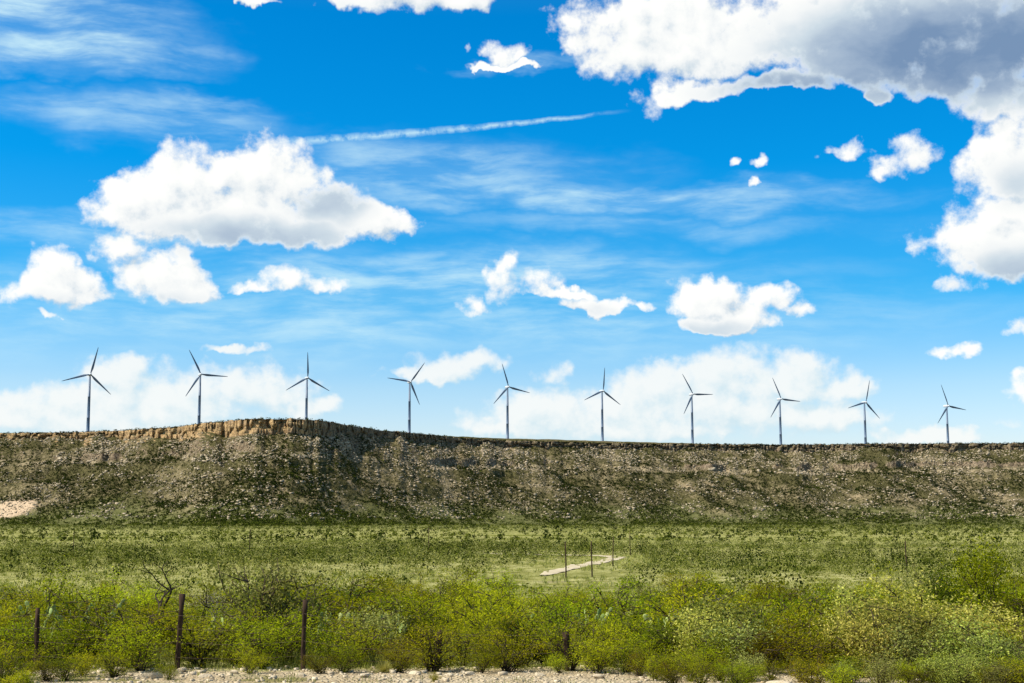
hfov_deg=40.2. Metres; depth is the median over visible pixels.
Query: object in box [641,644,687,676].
bush
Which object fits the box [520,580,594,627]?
bush
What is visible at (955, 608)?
bush
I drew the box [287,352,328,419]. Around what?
wind turbine
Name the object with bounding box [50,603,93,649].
prickly pear
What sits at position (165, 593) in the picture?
bare tree
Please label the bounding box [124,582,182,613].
bush
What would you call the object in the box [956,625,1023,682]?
bush
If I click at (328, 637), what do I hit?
bush
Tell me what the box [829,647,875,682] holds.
bush
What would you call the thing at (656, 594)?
bush
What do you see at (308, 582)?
bush
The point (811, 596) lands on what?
bush
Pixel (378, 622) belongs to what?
bush
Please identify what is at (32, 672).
bush
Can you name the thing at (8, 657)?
bush
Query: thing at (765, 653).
bush
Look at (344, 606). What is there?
bush
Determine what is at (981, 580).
mesquite tree
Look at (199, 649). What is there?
bush
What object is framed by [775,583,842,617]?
bush
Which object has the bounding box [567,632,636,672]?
bush
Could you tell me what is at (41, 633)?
bush
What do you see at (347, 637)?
bush
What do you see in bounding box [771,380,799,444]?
wind turbine
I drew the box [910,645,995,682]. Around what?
bush
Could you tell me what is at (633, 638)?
bush
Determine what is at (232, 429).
mesa
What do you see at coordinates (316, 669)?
bush
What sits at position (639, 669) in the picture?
bush
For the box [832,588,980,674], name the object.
bush
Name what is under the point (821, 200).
sky
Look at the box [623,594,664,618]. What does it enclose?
bush
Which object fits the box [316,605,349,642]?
prickly pear
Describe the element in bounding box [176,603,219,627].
bush
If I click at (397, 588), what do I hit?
bush
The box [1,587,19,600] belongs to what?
bush
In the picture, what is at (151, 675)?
stone
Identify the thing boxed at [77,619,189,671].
bush
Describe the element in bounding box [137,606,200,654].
bush
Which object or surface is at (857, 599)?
bush
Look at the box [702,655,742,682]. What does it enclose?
bush
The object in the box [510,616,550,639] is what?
bush
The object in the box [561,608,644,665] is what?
bush
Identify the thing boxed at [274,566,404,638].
bush
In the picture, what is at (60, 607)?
bush
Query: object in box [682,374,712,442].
wind turbine
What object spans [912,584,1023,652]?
bush
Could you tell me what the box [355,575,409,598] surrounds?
bush
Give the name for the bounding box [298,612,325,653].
prickly pear
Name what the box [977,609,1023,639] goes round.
bush
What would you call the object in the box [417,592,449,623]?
bush
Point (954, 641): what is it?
bush
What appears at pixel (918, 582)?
bush
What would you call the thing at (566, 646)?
wire fence
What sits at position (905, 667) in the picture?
bush
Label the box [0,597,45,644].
bush
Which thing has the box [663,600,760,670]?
bush
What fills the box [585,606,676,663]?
bush
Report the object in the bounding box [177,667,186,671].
stone
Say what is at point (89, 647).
bush
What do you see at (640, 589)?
bush
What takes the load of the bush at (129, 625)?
on the ground at (488, 676)
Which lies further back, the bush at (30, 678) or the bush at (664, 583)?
the bush at (664, 583)
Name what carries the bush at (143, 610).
on the ground at (488, 676)
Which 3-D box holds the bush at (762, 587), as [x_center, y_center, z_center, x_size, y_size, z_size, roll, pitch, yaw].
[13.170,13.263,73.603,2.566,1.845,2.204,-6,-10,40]
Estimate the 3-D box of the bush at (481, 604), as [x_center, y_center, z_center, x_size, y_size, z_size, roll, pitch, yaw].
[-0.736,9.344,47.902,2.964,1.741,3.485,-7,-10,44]
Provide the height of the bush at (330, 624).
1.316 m
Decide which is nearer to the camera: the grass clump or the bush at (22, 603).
the grass clump
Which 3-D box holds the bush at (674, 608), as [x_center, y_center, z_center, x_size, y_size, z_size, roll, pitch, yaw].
[4.284,6.718,33.784,3.615,2.093,3.629,5,-9,-32]
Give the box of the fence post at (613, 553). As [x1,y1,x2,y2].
[612,537,613,565]
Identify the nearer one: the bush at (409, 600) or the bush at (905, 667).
the bush at (905, 667)
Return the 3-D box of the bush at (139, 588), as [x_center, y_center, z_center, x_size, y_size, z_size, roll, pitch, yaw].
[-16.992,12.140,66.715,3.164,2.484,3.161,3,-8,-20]
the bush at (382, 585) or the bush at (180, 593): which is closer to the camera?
the bush at (180, 593)
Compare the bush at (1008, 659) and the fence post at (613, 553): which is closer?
the bush at (1008, 659)
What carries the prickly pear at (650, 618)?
on the ground at (488, 676)
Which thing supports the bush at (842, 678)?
on the ground at (488, 676)
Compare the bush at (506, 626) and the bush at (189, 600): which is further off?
the bush at (189, 600)
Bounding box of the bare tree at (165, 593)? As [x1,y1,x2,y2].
[138,559,182,615]
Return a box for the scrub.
[0,417,1023,595]
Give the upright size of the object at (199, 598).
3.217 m
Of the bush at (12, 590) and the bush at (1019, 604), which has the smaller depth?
the bush at (1019, 604)
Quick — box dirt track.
[490,553,623,574]
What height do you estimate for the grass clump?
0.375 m
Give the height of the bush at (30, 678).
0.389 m
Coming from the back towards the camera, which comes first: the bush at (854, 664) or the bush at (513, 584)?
the bush at (513, 584)
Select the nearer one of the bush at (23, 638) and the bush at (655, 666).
the bush at (655, 666)
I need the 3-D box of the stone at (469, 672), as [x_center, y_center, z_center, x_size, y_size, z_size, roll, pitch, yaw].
[-0.812,6.348,26.721,0.208,0.106,0.177,3,-8,-25]
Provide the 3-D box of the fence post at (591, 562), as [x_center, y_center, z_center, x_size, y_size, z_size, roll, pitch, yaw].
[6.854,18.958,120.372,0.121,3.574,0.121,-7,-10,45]
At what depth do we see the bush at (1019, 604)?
39.18 m
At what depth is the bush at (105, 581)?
82.08 m
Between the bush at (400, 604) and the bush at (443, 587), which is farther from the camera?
the bush at (443, 587)
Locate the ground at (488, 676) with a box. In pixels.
[0,525,1023,682]
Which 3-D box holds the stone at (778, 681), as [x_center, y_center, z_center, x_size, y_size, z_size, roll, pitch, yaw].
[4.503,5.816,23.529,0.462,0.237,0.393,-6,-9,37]
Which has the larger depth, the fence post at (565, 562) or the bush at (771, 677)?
the fence post at (565, 562)
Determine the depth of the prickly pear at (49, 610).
35.29 m
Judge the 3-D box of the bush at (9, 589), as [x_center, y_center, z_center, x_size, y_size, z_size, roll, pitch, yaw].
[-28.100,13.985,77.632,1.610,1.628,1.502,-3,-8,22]
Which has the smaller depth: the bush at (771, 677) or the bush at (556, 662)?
the bush at (771, 677)
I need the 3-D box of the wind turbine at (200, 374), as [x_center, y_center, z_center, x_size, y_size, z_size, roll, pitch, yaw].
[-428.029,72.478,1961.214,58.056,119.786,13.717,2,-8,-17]
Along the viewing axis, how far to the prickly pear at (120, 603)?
38.85 m
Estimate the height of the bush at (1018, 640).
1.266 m
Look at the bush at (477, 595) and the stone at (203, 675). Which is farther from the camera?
the bush at (477, 595)
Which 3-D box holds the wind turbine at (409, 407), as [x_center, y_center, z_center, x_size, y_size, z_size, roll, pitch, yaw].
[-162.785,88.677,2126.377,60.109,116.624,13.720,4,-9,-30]
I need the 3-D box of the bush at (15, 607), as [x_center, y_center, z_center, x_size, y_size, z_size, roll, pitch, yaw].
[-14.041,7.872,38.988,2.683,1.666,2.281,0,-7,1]
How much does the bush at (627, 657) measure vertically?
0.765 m
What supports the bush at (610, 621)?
on the ground at (488, 676)
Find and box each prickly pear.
[14,606,52,629]
[18,601,67,637]
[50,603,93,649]
[74,599,125,626]
[208,614,237,655]
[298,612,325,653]
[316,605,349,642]
[379,614,411,648]
[574,607,612,629]
[643,611,676,630]
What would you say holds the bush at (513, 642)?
on the ground at (488, 676)
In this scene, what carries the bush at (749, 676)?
on the ground at (488, 676)
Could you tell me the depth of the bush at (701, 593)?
53.40 m
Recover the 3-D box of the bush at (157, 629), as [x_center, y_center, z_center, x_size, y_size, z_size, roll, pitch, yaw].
[-7.958,6.094,29.339,3.186,1.708,2.779,4,-8,-26]
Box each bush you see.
[0,577,51,606]
[0,580,51,617]
[0,582,10,618]
[0,582,15,599]
[0,587,65,626]
[0,593,48,626]
[0,593,64,651]
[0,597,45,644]
[0,597,49,619]
[0,609,83,662]
[0,611,79,662]
[0,627,54,681]
[0,652,35,682]
[0,669,34,682]
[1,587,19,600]
[2,660,41,677]
[15,670,40,682]
[20,609,113,663]
[28,652,95,681]
[30,582,85,608]
[30,660,71,680]
[34,580,150,643]
[40,596,84,633]
[47,564,168,623]
[51,610,154,665]
[52,590,209,666]
[53,620,108,655]
[63,648,100,676]
[73,595,142,632]
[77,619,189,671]
[88,648,151,677]
[93,612,169,642]
[97,577,123,593]
[97,577,133,600]
[119,588,171,615]
[120,603,156,628]
[122,594,178,627]
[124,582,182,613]
[126,572,185,604]
[128,595,264,667]
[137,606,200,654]
[155,660,184,679]
[162,608,221,653]
[168,588,194,605]
[175,583,219,614]
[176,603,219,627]
[185,601,238,647]
[188,601,236,629]
[191,586,232,619]
[204,542,330,658]
[207,593,328,668]
[212,572,293,633]
[213,631,254,666]
[230,643,274,673]
[241,595,329,665]
[256,576,361,651]
[271,576,333,594]
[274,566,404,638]
[291,574,344,607]
[297,584,365,622]
[298,621,375,664]
[299,650,336,673]
[300,577,346,600]
[301,570,380,618]
[309,611,401,664]
[311,632,378,672]
[313,614,337,637]
[319,601,406,663]
[326,590,370,619]
[335,580,472,636]
[347,587,446,640]
[353,583,380,602]
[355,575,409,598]
[356,591,394,625]
[364,631,422,665]
[369,565,443,601]
[375,645,429,672]
[376,589,452,644]
[377,611,488,671]
[389,584,438,606]
[393,581,493,635]
[393,597,458,652]
[398,577,484,617]
[407,602,514,665]
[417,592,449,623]
[421,594,500,639]
[427,670,441,681]
[432,566,486,594]
[434,581,540,615]
[439,575,542,643]
[442,574,509,602]
[451,619,535,665]
[455,589,528,629]
[456,641,508,672]
[458,581,535,627]
[467,625,553,671]
[472,567,530,604]
[480,612,558,665]
[483,582,525,605]
[488,604,601,666]
[506,588,616,654]
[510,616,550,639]
[519,585,571,629]
[519,612,614,670]
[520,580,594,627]
[540,653,574,672]
[549,584,636,626]
[554,581,591,604]
[558,571,666,637]
[560,606,629,661]
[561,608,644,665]
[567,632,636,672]
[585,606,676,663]
[593,639,664,672]
[594,586,639,618]
[595,576,764,630]
[618,630,675,671]
[619,621,681,654]
[620,616,724,668]
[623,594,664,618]
[623,645,658,675]
[629,599,667,628]
[631,585,682,613]
[632,582,653,603]
[633,648,672,679]
[637,592,689,625]
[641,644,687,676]
[645,660,693,682]
[651,569,732,611]
[652,569,713,604]
[657,570,707,593]
[657,630,749,672]
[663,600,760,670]
[664,574,751,614]
[669,590,741,607]
[671,650,708,681]
[676,579,785,649]
[676,612,787,672]
[678,648,725,682]
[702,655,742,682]
[712,656,773,682]
[717,620,804,673]
[720,577,764,603]
[723,651,772,681]
[728,595,836,667]
[731,573,821,619]
[731,656,765,682]
[739,592,774,626]
[743,595,809,634]
[747,576,815,602]
[748,578,789,596]
[748,583,849,651]
[752,657,789,681]
[758,589,834,637]
[766,588,857,655]
[769,620,849,673]
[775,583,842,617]
[777,651,818,681]
[781,584,848,609]
[782,610,867,670]
[785,651,844,682]
[806,577,849,595]
[806,577,935,644]
[808,599,917,678]
[814,557,925,612]
[815,655,871,682]
[820,660,866,682]
[829,558,939,610]
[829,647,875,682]
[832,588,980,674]
[841,579,885,600]
[855,567,991,629]
[859,580,909,599]
[860,650,905,682]
[862,616,964,681]
[882,598,982,663]
[889,660,947,682]
[892,650,926,682]
[895,559,959,613]
[898,593,1013,637]
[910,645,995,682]
[911,584,986,626]
[911,651,957,682]
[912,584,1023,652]
[913,607,1023,682]
[936,651,994,682]
[944,572,980,608]
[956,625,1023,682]
[963,592,1022,625]
[963,622,1023,681]
[966,653,1006,682]
[969,575,1023,623]
[970,581,1023,619]
[974,651,1023,682]
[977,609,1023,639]
[977,656,1023,682]
[989,655,1023,682]
[1000,577,1023,604]
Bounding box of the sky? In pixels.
[0,0,1023,444]
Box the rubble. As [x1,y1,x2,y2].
[0,432,1023,519]
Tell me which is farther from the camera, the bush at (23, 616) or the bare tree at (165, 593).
the bare tree at (165, 593)
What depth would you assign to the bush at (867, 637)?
26.23 m
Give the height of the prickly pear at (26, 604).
1.397 m
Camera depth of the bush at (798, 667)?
25.11 m
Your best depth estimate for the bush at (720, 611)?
29.46 m
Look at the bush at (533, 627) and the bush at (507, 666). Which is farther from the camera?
the bush at (533, 627)
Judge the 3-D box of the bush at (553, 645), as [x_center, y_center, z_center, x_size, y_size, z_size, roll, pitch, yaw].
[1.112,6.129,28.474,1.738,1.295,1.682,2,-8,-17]
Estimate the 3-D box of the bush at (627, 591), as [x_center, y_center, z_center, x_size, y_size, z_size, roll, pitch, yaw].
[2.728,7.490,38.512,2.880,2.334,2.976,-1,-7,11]
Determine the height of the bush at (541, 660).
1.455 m
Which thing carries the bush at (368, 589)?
on the ground at (488, 676)
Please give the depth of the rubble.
1598.19 m
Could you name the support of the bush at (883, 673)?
on the ground at (488, 676)
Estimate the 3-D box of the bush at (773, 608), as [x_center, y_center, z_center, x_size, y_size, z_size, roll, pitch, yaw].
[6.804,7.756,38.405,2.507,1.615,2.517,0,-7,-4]
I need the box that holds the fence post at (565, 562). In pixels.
[565,542,566,577]
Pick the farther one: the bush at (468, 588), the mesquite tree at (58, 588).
the bush at (468, 588)
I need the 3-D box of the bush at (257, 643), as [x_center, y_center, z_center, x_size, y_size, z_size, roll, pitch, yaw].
[-5.236,6.023,28.869,2.280,1.662,2.282,-5,-9,32]
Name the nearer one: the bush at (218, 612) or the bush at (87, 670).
the bush at (87, 670)
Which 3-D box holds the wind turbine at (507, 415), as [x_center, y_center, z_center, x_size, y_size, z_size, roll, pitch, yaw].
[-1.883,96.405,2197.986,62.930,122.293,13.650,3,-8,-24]
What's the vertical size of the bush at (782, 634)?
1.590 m
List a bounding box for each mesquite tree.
[19,550,100,626]
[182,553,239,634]
[904,554,1006,622]
[931,527,1023,625]
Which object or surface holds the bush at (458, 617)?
on the ground at (488, 676)
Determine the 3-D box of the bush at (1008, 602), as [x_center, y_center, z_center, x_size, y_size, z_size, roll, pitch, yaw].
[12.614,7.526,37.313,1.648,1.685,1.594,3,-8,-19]
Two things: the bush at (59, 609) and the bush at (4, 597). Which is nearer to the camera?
the bush at (4, 597)
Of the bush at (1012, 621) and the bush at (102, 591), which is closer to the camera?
the bush at (1012, 621)
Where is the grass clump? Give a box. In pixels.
[373,658,392,672]
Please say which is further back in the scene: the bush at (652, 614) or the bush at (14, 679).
the bush at (652, 614)
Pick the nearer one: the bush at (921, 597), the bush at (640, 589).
the bush at (921, 597)
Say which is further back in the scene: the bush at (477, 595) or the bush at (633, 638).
the bush at (477, 595)
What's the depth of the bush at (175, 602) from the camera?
43.65 m
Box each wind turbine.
[63,349,109,430]
[185,350,227,423]
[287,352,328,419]
[389,364,423,432]
[494,364,528,438]
[585,368,618,440]
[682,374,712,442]
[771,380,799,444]
[849,380,877,443]
[938,385,964,442]
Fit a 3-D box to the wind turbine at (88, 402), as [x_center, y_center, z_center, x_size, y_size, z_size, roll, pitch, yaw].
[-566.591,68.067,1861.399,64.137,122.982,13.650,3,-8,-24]
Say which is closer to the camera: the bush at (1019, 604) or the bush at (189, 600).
the bush at (1019, 604)
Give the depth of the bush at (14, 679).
23.36 m
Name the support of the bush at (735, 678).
on the ground at (488, 676)
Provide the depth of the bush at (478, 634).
29.77 m
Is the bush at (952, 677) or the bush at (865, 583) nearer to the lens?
the bush at (952, 677)
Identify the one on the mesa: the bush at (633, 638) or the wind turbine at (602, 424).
the wind turbine at (602, 424)
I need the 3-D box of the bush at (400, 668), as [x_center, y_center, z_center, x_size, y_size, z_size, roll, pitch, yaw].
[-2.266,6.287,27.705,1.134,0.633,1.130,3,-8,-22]
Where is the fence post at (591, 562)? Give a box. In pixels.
[591,541,592,576]
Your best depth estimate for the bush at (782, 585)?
69.72 m
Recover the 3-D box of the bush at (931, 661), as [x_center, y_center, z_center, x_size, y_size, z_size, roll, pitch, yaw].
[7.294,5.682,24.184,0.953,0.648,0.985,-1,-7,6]
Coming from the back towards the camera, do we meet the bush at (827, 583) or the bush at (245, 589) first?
the bush at (827, 583)
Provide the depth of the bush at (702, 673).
24.41 m
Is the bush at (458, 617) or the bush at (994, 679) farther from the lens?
the bush at (458, 617)
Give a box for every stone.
[138,672,162,678]
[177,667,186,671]
[198,674,211,677]
[360,673,370,677]
[409,671,420,673]
[464,671,474,674]
[593,674,603,678]
[766,680,791,682]
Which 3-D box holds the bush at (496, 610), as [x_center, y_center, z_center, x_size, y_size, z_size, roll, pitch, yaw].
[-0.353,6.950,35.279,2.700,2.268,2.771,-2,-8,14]
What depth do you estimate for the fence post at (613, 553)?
150.92 m
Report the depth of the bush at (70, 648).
29.27 m
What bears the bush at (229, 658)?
on the ground at (488, 676)
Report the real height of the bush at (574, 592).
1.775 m
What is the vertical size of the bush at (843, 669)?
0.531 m
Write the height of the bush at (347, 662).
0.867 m
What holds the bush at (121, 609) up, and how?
on the ground at (488, 676)
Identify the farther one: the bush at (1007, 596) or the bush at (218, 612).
the bush at (1007, 596)
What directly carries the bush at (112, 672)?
on the ground at (488, 676)
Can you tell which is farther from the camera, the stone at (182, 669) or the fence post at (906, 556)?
the fence post at (906, 556)
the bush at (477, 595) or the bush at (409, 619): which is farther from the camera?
the bush at (477, 595)
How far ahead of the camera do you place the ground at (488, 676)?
130.96 m
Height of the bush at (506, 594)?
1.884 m
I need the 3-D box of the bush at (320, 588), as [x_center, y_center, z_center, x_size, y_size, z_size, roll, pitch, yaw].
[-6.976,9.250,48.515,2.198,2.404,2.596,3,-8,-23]
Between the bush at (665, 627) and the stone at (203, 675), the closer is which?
the stone at (203, 675)
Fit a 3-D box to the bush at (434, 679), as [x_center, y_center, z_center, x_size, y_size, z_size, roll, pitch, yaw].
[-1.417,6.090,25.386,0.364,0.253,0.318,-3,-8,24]
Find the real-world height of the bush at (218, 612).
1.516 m
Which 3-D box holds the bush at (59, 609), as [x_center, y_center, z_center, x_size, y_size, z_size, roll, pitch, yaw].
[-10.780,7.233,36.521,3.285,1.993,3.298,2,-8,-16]
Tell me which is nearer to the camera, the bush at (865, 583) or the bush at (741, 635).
the bush at (741, 635)
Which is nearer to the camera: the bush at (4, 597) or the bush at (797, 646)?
the bush at (797, 646)
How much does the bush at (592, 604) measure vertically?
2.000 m
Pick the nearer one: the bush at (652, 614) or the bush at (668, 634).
the bush at (668, 634)
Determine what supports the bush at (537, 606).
on the ground at (488, 676)
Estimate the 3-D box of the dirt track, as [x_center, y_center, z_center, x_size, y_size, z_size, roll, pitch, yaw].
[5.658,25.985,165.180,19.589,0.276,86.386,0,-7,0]
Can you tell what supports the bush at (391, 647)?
on the ground at (488, 676)
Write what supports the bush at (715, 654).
on the ground at (488, 676)
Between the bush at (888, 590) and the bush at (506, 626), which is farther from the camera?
the bush at (888, 590)
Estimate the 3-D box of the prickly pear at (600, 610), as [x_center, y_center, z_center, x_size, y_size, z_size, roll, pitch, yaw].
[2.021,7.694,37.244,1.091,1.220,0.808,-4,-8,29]
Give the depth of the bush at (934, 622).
25.98 m
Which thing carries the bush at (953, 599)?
on the ground at (488, 676)
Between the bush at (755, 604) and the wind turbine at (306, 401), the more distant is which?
the wind turbine at (306, 401)
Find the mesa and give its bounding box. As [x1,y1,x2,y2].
[0,418,1023,525]
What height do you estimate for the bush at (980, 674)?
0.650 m
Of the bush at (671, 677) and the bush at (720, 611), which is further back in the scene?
the bush at (720, 611)
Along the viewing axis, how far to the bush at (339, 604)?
41.18 m
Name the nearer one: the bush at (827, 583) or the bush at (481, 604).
the bush at (481, 604)
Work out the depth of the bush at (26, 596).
47.85 m
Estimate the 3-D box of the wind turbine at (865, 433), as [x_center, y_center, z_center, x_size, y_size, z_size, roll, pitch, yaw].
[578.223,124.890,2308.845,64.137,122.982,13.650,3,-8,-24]
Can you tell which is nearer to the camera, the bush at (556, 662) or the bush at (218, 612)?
the bush at (556, 662)
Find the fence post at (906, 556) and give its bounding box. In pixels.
[905,541,907,574]
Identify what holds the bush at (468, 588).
on the ground at (488, 676)
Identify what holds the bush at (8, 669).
on the ground at (488, 676)
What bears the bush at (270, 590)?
on the ground at (488, 676)
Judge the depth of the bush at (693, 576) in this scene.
73.58 m
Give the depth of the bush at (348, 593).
56.51 m
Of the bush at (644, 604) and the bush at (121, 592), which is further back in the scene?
the bush at (644, 604)
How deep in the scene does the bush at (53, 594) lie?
52.31 m
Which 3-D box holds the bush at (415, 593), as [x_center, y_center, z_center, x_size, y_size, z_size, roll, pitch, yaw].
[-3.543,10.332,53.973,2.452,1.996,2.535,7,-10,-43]
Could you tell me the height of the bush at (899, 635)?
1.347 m
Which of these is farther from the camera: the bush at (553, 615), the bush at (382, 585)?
the bush at (382, 585)
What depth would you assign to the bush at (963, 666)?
23.66 m
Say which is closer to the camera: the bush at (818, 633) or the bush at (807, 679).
the bush at (807, 679)
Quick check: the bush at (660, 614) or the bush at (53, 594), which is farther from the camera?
the bush at (53, 594)
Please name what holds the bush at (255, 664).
on the ground at (488, 676)
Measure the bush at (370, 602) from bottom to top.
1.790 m
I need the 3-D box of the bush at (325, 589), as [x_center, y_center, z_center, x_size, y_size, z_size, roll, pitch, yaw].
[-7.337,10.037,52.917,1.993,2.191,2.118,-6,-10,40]
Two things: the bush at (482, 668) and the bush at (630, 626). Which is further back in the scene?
the bush at (630, 626)
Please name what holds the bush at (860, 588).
on the ground at (488, 676)
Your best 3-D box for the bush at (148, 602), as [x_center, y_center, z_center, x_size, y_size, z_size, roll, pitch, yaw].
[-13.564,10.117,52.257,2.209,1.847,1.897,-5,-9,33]
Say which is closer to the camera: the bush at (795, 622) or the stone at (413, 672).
the stone at (413, 672)
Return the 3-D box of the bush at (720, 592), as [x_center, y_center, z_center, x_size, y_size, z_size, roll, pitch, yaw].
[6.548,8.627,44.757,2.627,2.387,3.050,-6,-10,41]
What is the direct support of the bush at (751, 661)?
on the ground at (488, 676)
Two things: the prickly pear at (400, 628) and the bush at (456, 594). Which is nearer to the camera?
the prickly pear at (400, 628)
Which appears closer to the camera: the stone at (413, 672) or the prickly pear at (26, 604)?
the stone at (413, 672)
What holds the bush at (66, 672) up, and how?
on the ground at (488, 676)
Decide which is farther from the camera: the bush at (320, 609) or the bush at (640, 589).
the bush at (640, 589)
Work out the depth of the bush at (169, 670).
26.03 m
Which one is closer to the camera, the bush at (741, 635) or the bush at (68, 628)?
the bush at (741, 635)
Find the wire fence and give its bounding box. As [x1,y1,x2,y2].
[3,594,963,670]
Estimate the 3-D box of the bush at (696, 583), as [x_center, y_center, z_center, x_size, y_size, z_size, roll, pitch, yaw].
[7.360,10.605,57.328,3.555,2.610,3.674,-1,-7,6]
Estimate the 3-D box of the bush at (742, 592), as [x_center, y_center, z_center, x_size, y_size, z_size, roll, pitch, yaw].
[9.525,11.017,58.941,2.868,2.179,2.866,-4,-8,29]
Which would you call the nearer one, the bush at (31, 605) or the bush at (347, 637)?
the bush at (347, 637)
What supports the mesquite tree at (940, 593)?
on the ground at (488, 676)
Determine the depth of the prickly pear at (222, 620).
33.70 m
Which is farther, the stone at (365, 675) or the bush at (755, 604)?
the bush at (755, 604)
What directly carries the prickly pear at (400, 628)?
on the ground at (488, 676)
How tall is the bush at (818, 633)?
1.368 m
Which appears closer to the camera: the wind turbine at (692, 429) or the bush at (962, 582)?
the bush at (962, 582)
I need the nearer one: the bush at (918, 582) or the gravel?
the gravel
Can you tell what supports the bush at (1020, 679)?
on the ground at (488, 676)
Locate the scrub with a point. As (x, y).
(449, 547)
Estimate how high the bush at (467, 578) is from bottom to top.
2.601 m
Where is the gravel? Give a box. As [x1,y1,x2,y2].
[9,664,957,682]
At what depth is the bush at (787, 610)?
35.50 m
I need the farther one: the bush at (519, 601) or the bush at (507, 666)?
the bush at (519, 601)
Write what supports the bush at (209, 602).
on the ground at (488, 676)
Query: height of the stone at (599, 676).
0.116 m
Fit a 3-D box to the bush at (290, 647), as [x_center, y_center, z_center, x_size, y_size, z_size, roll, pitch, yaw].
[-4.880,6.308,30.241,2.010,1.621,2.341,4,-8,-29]
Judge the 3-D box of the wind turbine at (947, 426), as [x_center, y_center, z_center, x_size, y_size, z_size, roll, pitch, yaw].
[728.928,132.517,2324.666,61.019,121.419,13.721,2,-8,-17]
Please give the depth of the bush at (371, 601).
37.23 m
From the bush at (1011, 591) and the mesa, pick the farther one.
the mesa
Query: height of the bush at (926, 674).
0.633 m
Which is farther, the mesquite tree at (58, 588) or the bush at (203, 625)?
the mesquite tree at (58, 588)
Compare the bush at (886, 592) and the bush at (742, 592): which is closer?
the bush at (886, 592)
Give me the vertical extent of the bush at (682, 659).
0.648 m
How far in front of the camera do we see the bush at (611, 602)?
55.10 m
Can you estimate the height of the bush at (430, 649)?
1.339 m
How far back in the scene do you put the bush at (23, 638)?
29.16 m
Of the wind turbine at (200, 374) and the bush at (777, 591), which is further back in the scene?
the wind turbine at (200, 374)
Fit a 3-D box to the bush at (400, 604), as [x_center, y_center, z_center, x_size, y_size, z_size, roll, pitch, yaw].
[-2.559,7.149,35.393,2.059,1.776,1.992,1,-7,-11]
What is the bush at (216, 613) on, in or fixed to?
on the ground at (488, 676)
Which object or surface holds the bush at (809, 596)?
on the ground at (488, 676)
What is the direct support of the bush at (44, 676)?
on the ground at (488, 676)

